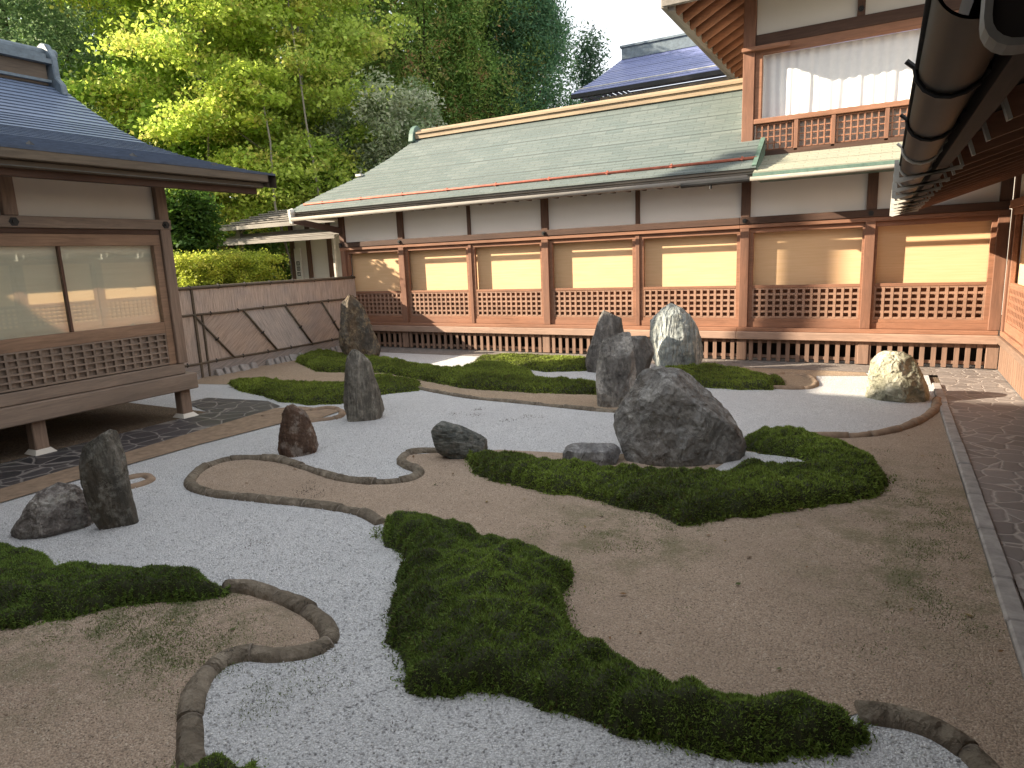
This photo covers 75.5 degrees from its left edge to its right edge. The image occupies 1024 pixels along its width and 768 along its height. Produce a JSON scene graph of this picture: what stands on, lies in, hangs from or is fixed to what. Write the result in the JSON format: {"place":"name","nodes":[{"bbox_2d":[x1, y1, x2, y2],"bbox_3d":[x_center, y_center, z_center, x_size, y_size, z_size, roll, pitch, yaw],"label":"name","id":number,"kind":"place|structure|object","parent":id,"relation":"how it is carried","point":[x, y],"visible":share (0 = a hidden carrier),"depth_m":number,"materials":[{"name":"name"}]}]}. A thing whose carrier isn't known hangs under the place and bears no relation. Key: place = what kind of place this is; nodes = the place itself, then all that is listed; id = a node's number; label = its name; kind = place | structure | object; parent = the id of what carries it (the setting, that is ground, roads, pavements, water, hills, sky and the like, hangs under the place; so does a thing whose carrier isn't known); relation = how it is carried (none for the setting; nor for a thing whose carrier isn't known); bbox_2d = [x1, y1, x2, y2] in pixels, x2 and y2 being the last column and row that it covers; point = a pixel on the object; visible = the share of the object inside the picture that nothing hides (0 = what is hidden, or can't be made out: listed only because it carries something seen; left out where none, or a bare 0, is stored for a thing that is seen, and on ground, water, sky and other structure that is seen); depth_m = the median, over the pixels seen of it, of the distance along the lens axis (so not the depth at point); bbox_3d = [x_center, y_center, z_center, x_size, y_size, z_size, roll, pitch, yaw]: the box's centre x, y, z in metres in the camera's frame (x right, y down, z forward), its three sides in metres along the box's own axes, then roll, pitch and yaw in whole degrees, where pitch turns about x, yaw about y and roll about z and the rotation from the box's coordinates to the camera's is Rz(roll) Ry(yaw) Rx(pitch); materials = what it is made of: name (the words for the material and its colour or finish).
{"place":"outdoors","nodes":[
{"label":"outdoors","id":0,"kind":"place"},
{"bbox_2d":[0,403,204,463],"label":"bare earth","id":1,"kind":"structure","parent":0,"point":[74,429],"depth_m":8.89,"materials":[{"name":"brown soil"}]},
{"bbox_2d":[0,39,276,455],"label":"raised pavilion","id":2,"kind":"structure","parent":1,"relation":"on","point":[90,314],"depth_m":7.97,"materials":[{"name":"brown wood"}]},
{"bbox_2d":[0,233,176,392],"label":"window","id":3,"kind":"structure","parent":2,"relation":"in","point":[73,307],"depth_m":7.89,"materials":[{"name":"beige wood"}]},
{"bbox_2d":[0,398,278,488],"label":"dark stone path","id":4,"kind":"structure","parent":0,"point":[220,410],"depth_m":8.23,"materials":[{"name":"grey stone"}]},
{"bbox_2d":[263,0,413,275],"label":"tree","id":5,"kind":"object","parent":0,"point":[352,73],"visible":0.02,"depth_m":26.90,"materials":[{"name":"green plant"}]},
{"bbox_2d":[16,0,723,107],"label":"sky","id":6,"kind":"structure","parent":0,"point":[626,21],"materials":[{"name":"white"}]},
{"bbox_2d":[0,351,967,767],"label":"white gravel","id":7,"kind":"structure","parent":0,"point":[836,405],"depth_m":4.54,"materials":[{"name":"white gravel"}]},
{"bbox_2d":[10,482,93,539],"bbox_3d":[-3.695,1.011,5.332,0.481,0.433,0.545,4,12,29],"label":"rock","id":8,"kind":"object","parent":7,"relation":"on","point":[57,508],"visible":0.89,"depth_m":5.21,"materials":[{"name":"grey stone"}]},
{"bbox_2d":[79,429,138,529],"bbox_3d":[-3.233,0.789,5.277,0.350,0.859,0.211,-9,13,-32],"label":"rock","id":9,"kind":"object","parent":7,"relation":"on","point":[105,482],"visible":0.99,"depth_m":5.21,"materials":[{"name":"grey stone"}]},
{"bbox_2d":[0,593,318,767],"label":"brown gravel bed","id":10,"kind":"object","parent":7,"relation":"on","point":[22,747],"visible":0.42,"depth_m":3.34,"materials":[{"name":"brown gravel"}]},
{"bbox_2d":[0,542,230,630],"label":"moss mound","id":11,"kind":"object","parent":10,"relation":"on","point":[36,585],"visible":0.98,"depth_m":4.07,"materials":[{"name":"green plant"}]},
{"bbox_2d":[156,751,268,767],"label":"moss mound","id":12,"kind":"object","parent":10,"relation":"on","point":[216,760],"visible":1,"depth_m":2.59,"materials":[{"name":"green plant"}]},
{"bbox_2d":[175,579,339,767],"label":"garden edging","id":13,"kind":"object","parent":10,"relation":"on","point":[190,750],"visible":0.81,"depth_m":3.42,"materials":[{"name":"stone"}]},
{"bbox_2d":[0,406,337,502],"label":"tan path border","id":14,"kind":"object","parent":7,"relation":"on","point":[239,426],"visible":0.75,"depth_m":7.77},
{"bbox_2d":[277,404,318,457],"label":"rock","id":15,"kind":"object","parent":7,"relation":"on","point":[297,436],"visible":0.98,"depth_m":7.05,"materials":[{"name":"brown stone"}]},
{"bbox_2d":[227,373,422,404],"bbox_3d":[-3.281,0.008,10.980,3.840,0.294,2.193,4,12,29],"label":"moss mound","id":16,"kind":"object","parent":7,"relation":"on","point":[310,392],"visible":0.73,"depth_m":10.39,"materials":[{"name":"green plant"}]},
{"bbox_2d":[343,349,384,421],"bbox_3d":[-1.941,0.035,8.584,0.524,0.997,0.269,-5,11,-13],"label":"rock","id":17,"kind":"object","parent":7,"relation":"on","point":[362,399],"visible":1,"depth_m":8.49,"materials":[{"name":"grey stone"}]},
{"bbox_2d":[198,360,618,409],"bbox_3d":[-1.430,-0.161,11.750,8.574,0.001,4.032,4,12,29],"label":"tan gravel bed","id":18,"kind":"object","parent":7,"relation":"on","point":[290,370],"visible":0.3,"depth_m":11.66,"materials":[{"name":"beige gravel"}]},
{"bbox_2d":[178,275,356,379],"bbox_3d":[-5.341,-1.165,13.234,0.245,1.740,6.680,4,12,29],"label":"brushwood fence","id":19,"kind":"object","parent":18,"relation":"on","point":[233,327],"visible":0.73,"depth_m":13.57,"materials":[{"name":"brown wood"}]},
{"bbox_2d":[339,294,380,355],"bbox_3d":[-3.305,-1.220,14.226,0.876,1.437,0.494,-4,11,-9],"label":"rock","id":20,"kind":"object","parent":18,"relation":"on","point":[356,332],"visible":0.96,"depth_m":14.07,"materials":[{"name":"stone"}]},
{"bbox_2d":[295,348,596,394],"bbox_3d":[-1.745,-0.303,12.318,8.233,0.322,2.047,6,14,37],"label":"moss mound","id":21,"kind":"object","parent":18,"relation":"on","point":[498,375],"visible":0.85,"depth_m":11.11,"materials":[{"name":"green plant"}]},
{"bbox_2d":[596,332,635,406],"bbox_3d":[1.378,-0.166,8.756,0.534,1.040,0.340,-1,11,6],"label":"rock","id":22,"kind":"object","parent":18,"relation":"on","point":[615,373],"visible":0.94,"depth_m":8.63,"materials":[{"name":"grey stone"}]},
{"bbox_2d":[474,353,586,371],"bbox_3d":[0.747,-0.399,12.250,3.482,0.266,1.470,4,12,29],"label":"moss mound","id":23,"kind":"object","parent":7,"relation":"on","point":[550,363],"visible":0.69,"depth_m":12.08,"materials":[{"name":"green plant"}]},
{"bbox_2d":[585,310,623,372],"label":"rock","id":24,"kind":"object","parent":7,"relation":"on","point":[608,324],"visible":0.61,"depth_m":11.17,"materials":[{"name":"grey stone"}]},
{"bbox_2d":[196,411,1023,767],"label":"brown gravel bed","id":25,"kind":"object","parent":7,"relation":"on","point":[990,719],"visible":0.45,"depth_m":4.00,"materials":[{"name":"brown gravel"}]},
{"bbox_2d":[184,447,437,525],"bbox_3d":[-2.062,0.937,6.238,2.432,0.146,2.027,-1,11,6],"label":"garden edging","id":26,"kind":"object","parent":25,"relation":"on","point":[191,484],"visible":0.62,"depth_m":6.11,"materials":[{"name":"stone"}]},
{"bbox_2d":[431,421,487,458],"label":"rock","id":27,"kind":"object","parent":25,"relation":"on","point":[453,441],"visible":0.96,"depth_m":6.70,"materials":[{"name":"grey stone"}]},
{"bbox_2d":[0,446,960,767],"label":"loose grit","id":28,"kind":"object","parent":25,"relation":"on","point":[478,532],"visible":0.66,"depth_m":3.61,"materials":[{"name":"brown stone"}]},
{"bbox_2d":[0,448,1004,732],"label":"grass","id":29,"kind":"structure","parent":25,"relation":"on","point":[336,656],"depth_m":3.73,"materials":[{"name":"green plant"}]},
{"bbox_2d":[171,408,1003,731],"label":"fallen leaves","id":30,"kind":"object","parent":25,"relation":"on","point":[738,583],"depth_m":4.85,"materials":[{"name":"brown plant"}]},
{"bbox_2d":[563,442,620,465],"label":"rock","id":31,"kind":"object","parent":25,"relation":"on","point":[601,454],"visible":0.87,"depth_m":6.37,"materials":[{"name":"grey stone"}]},
{"bbox_2d":[369,510,880,766],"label":"moss mound","id":32,"kind":"object","parent":25,"relation":"on","point":[472,610],"visible":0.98,"depth_m":3.12,"materials":[{"name":"green plant"}]},
{"bbox_2d":[613,366,746,466],"bbox_3d":[1.618,0.301,6.537,1.120,0.954,0.979,-6,12,-20],"label":"rock","id":33,"kind":"object","parent":25,"relation":"on","point":[669,417],"visible":0.98,"depth_m":6.25,"materials":[{"name":"grey stone"}]},
{"bbox_2d":[464,425,896,526],"bbox_3d":[1.470,0.775,5.909,3.813,0.367,2.192,-3,11,-5],"label":"moss mound","id":34,"kind":"object","parent":25,"relation":"on","point":[829,470],"visible":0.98,"depth_m":5.48,"materials":[{"name":"green plant"}]},
{"bbox_2d":[716,452,803,470],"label":"white gravel pool","id":35,"kind":"structure","parent":25,"relation":"on","point":[726,466],"depth_m":6.29,"materials":[{"name":"white gravel"}]},
{"bbox_2d":[817,396,941,437],"bbox_3d":[4.331,0.431,7.482,2.714,0.142,0.586,-9,12,-29],"label":"garden edging","id":36,"kind":"object","parent":25,"relation":"on","point":[932,410],"visible":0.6,"depth_m":7.06,"materials":[{"name":"beige stone"}]},
{"bbox_2d":[854,700,999,767],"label":"garden edging","id":37,"kind":"object","parent":25,"relation":"on","point":[966,749],"visible":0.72,"depth_m":2.72,"materials":[{"name":"stone"}]},
{"bbox_2d":[631,336,653,378],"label":"rock","id":38,"kind":"object","parent":7,"relation":"on","point":[643,351],"visible":0.39,"depth_m":10.54,"materials":[{"name":"grey stone"}]},
{"bbox_2d":[650,303,702,366],"bbox_3d":[2.848,-0.825,11.507,0.877,1.178,0.601,4,12,29],"label":"rock","id":39,"kind":"object","parent":7,"relation":"on","point":[675,338],"visible":0.94,"depth_m":11.32,"materials":[{"name":"grey stone"}]},
{"bbox_2d":[665,362,786,390],"bbox_3d":[3.265,-0.124,10.278,1.704,0.284,1.999,-3,11,-4],"label":"moss mound","id":40,"kind":"object","parent":7,"relation":"on","point":[711,375],"visible":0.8,"depth_m":9.80,"materials":[{"name":"green plant"}]},
{"bbox_2d":[740,367,867,385],"bbox_3d":[4.141,-0.161,10.530,2.693,0.001,2.251,4,12,29],"label":"tan gravel bed","id":41,"kind":"object","parent":7,"relation":"on","point":[793,379],"visible":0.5,"depth_m":10.34,"materials":[{"name":"beige gravel"}]},
{"bbox_2d":[865,350,929,402],"bbox_3d":[4.989,-0.090,8.534,0.729,0.675,0.649,4,12,29],"label":"rock","id":42,"kind":"object","parent":7,"relation":"on","point":[895,376],"visible":0.98,"depth_m":8.34,"materials":[{"name":"beige stone"}]},
{"bbox_2d":[380,345,936,374],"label":"stone pavement","id":43,"kind":"structure","parent":0,"point":[851,366],"depth_m":11.73,"materials":[{"name":"grey stone"}]},
{"bbox_2d":[341,315,1023,605],"bbox_3d":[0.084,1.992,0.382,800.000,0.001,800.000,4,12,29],"label":"ground","id":44,"kind":"structure","parent":0,"point":[934,378],"depth_m":11.64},
{"bbox_2d":[0,0,129,130],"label":"conifer tree","id":45,"kind":"object","parent":44,"relation":"on","point":[34,10],"visible":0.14,"depth_m":21.07,"materials":[{"name":"green plant"}]},
{"bbox_2d":[24,1,222,239],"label":"conifer tree","id":46,"kind":"object","parent":44,"relation":"on","point":[92,24],"visible":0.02,"depth_m":25.47,"materials":[{"name":"green plant"}]},
{"bbox_2d":[129,473,155,488],"bbox_3d":[-3.654,0.965,6.467,0.317,0.108,0.434,-12,15,-42],"label":"garden edging","id":47,"kind":"object","parent":44,"relation":"on","point":[149,478],"visible":0.54,"depth_m":6.45,"materials":[{"name":"brown stone"}]},
{"bbox_2d":[58,0,291,160],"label":"maple tree","id":48,"kind":"object","parent":44,"relation":"on","point":[182,148],"visible":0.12,"depth_m":21.12,"materials":[{"name":"green plant"}]},
{"bbox_2d":[41,0,352,248],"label":"maple tree","id":49,"kind":"object","parent":44,"relation":"on","point":[180,44],"visible":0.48,"depth_m":19.57,"materials":[{"name":"green plant"}]},
{"bbox_2d":[165,188,235,286],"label":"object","id":50,"kind":"object","parent":44,"relation":"on","point":[195,229],"visible":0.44,"depth_m":15.98,"materials":[{"name":"green plant"}]},
{"bbox_2d":[173,245,290,286],"bbox_3d":[-8.708,-2.385,17.125,5.666,2.948,3.656,4,12,29],"label":"hedge","id":51,"kind":"object","parent":44,"relation":"on","point":[235,262],"visible":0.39,"depth_m":15.80,"materials":[{"name":"green plant"}]},
{"bbox_2d":[224,58,293,278],"bbox_3d":[-7.176,-5.437,19.770,1.959,7.817,2.147,-6,11,-19],"label":"sapling","id":52,"kind":"object","parent":44,"relation":"on","point":[256,98],"visible":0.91,"depth_m":18.99,"materials":[{"name":"green plant"}]},
{"bbox_2d":[218,209,341,279],"bbox_3d":[-6.036,-3.169,18.775,5.650,3.645,1.660,4,12,29],"label":"annex","id":53,"kind":"object","parent":44,"relation":"on","point":[320,253],"visible":0.38,"depth_m":18.65,"materials":[{"name":"white paint"}]},
{"bbox_2d":[216,245,234,278],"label":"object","id":54,"kind":"object","parent":53,"relation":"attached to","point":[228,247],"visible":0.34,"depth_m":19.29,"materials":[{"name":"plant"}]},
{"bbox_2d":[294,248,303,278],"bbox_3d":[-6.151,-3.451,19.061,0.240,0.900,0.058,4,12,29],"label":"sign","id":55,"kind":"object","parent":53,"relation":"attached to","point":[298,263],"visible":0.98,"depth_m":19.03,"materials":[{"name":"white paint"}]},
{"bbox_2d":[6,0,560,280],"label":"distant woodland","id":56,"kind":"object","parent":44,"relation":"on","point":[252,247],"depth_m":31.56,"materials":[{"name":"green plant"}]},
{"bbox_2d":[149,0,427,231],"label":"maple tree","id":57,"kind":"object","parent":44,"relation":"on","point":[340,44],"visible":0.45,"depth_m":20.23,"materials":[{"name":"green plant"}]},
{"bbox_2d":[252,0,328,194],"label":"sapling","id":58,"kind":"object","parent":44,"relation":"on","point":[301,8],"visible":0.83,"depth_m":19.62,"materials":[{"name":"green plant"}]},
{"bbox_2d":[261,406,345,422],"bbox_3d":[-2.802,0.451,8.945,1.095,0.125,0.869,-7,12,-22],"label":"garden edging","id":59,"kind":"object","parent":44,"relation":"on","point":[341,413],"visible":0.44,"depth_m":9.04,"materials":[{"name":"brown stone"}]},
{"bbox_2d":[284,66,449,226],"bbox_3d":[-4.626,-5.920,21.937,6.067,7.755,4.435,4,12,29],"label":"camellia tree","id":60,"kind":"object","parent":44,"relation":"on","point":[397,123],"visible":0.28,"depth_m":20.32,"materials":[{"name":"green plant"}]},
{"bbox_2d":[347,0,505,158],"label":"conifer tree","id":61,"kind":"object","parent":44,"relation":"on","point":[424,60],"visible":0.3,"depth_m":26.56,"materials":[{"name":"green plant"}]},
{"bbox_2d":[410,0,557,127],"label":"conifer tree","id":62,"kind":"object","parent":44,"relation":"on","point":[472,29],"visible":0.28,"depth_m":26.68,"materials":[{"name":"green plant"}]},
{"bbox_2d":[418,387,615,412],"bbox_3d":[-0.513,0.193,9.795,5.096,0.134,0.405,6,14,38],"label":"garden edging","id":63,"kind":"object","parent":44,"relation":"on","point":[577,407],"visible":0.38,"depth_m":9.17,"materials":[{"name":"stone"}]},
{"bbox_2d":[462,0,586,120],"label":"conifer tree","id":64,"kind":"object","parent":44,"relation":"on","point":[548,19],"visible":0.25,"depth_m":27.26,"materials":[{"name":"green plant"}]},
{"bbox_2d":[287,78,765,358],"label":"corridor building","id":65,"kind":"structure","parent":44,"relation":"on","point":[560,229],"depth_m":13.47,"materials":[{"name":"green wood"}]},
{"bbox_2d":[346,248,402,321],"bbox_3d":[-3.235,-2.411,15.868,1.640,1.820,0.185,4,12,29],"label":"window","id":66,"kind":"structure","parent":65,"relation":"in","point":[376,272],"depth_m":15.87,"materials":[{"name":"beige wood"}]},
{"bbox_2d":[405,244,471,322],"bbox_3d":[-1.636,-2.308,14.983,1.740,1.820,0.185,4,12,29],"label":"window","id":67,"kind":"structure","parent":65,"relation":"in","point":[439,275],"depth_m":15.02,"materials":[{"name":"beige wood"}]},
{"bbox_2d":[471,240,543,323],"bbox_3d":[-0.055,-2.207,14.108,1.720,1.820,0.185,4,12,29],"label":"window","id":68,"kind":"structure","parent":65,"relation":"in","point":[507,276],"depth_m":14.14,"materials":[{"name":"beige wood"}]},
{"bbox_2d":[549,235,635,324],"bbox_3d":[1.619,-2.099,13.183,1.830,1.820,0.185,4,12,29],"label":"window","id":69,"kind":"structure","parent":65,"relation":"in","point":[589,276],"depth_m":13.22,"materials":[{"name":"beige wood"}]},
{"bbox_2d":[640,229,739,326],"bbox_3d":[3.292,-1.992,12.257,1.840,1.820,0.185,4,12,29],"label":"window","id":70,"kind":"structure","parent":65,"relation":"in","point":[697,272],"depth_m":12.24,"materials":[{"name":"beige wood"}]},
{"bbox_2d":[561,19,611,103],"bbox_3d":[3.846,-10.707,31.923,3.283,12.670,3.797,0,11,15],"label":"conifer tree","id":71,"kind":"object","parent":44,"relation":"on","point":[591,57],"visible":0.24,"depth_m":30.64,"materials":[{"name":"green plant"}]},
{"bbox_2d":[769,372,818,389],"bbox_3d":[4.231,-0.032,9.913,0.680,0.127,1.310,1,11,19],"label":"garden edging","id":72,"kind":"object","parent":44,"relation":"on","point":[815,383],"visible":0.61,"depth_m":9.43,"materials":[{"name":"brown stone"}]},
{"bbox_2d":[661,0,1014,368],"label":"two storey house","id":73,"kind":"structure","parent":44,"relation":"on","point":[832,250],"depth_m":10.76,"materials":[{"name":"red wood"}]},
{"bbox_2d":[747,222,864,327],"bbox_3d":[5.013,-1.881,11.305,1.820,1.820,0.185,4,12,29],"label":"window","id":74,"kind":"structure","parent":73,"relation":"in","point":[805,276],"depth_m":11.31,"materials":[{"name":"red wood"}]},
{"bbox_2d":[754,10,958,150],"bbox_3d":[6.473,-4.635,10.019,5.295,1.787,0.238,4,12,29],"label":"upper window","id":75,"kind":"structure","parent":73,"relation":"in","point":[841,91],"depth_m":10.71,"materials":[{"name":"white wood"}]},
{"bbox_2d":[870,215,997,329],"bbox_3d":[6.590,-1.780,10.433,1.630,1.820,0.185,4,12,29],"label":"window","id":76,"kind":"structure","parent":73,"relation":"in","point":[932,273],"depth_m":10.42,"materials":[{"name":"red wood"}]},
{"bbox_2d":[890,0,1023,399],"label":"side building","id":77,"kind":"structure","parent":44,"relation":"on","point":[964,127],"depth_m":2.92,"materials":[{"name":"brown wood"}]},
{"bbox_2d":[979,0,1023,54],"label":"rainwater box","id":78,"kind":"object","parent":77,"relation":"attached to","point":[1001,27],"visible":1,"depth_m":0.96,"materials":[{"name":"grey metal"}]},
{"bbox_2d":[1004,214,1023,344],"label":"window","id":79,"kind":"structure","parent":77,"relation":"in","point":[1014,318],"depth_m":9.36,"materials":[{"name":"red wood"}]},
{"bbox_2d":[932,383,1023,679],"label":"path kerb","id":80,"kind":"structure","parent":44,"relation":"on","point":[1008,596],"depth_m":4.37,"materials":[{"name":"stone"}]},
{"bbox_2d":[571,28,1014,314],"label":"blue roofed hall","id":81,"kind":"structure","parent":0,"point":[682,58],"depth_m":20.73,"materials":[{"name":"blue tile"}]},
{"bbox_2d":[935,364,1023,601],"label":"stone path","id":82,"kind":"structure","parent":0,"point":[986,406],"depth_m":6.62,"materials":[{"name":"grey stone"}]}
]}

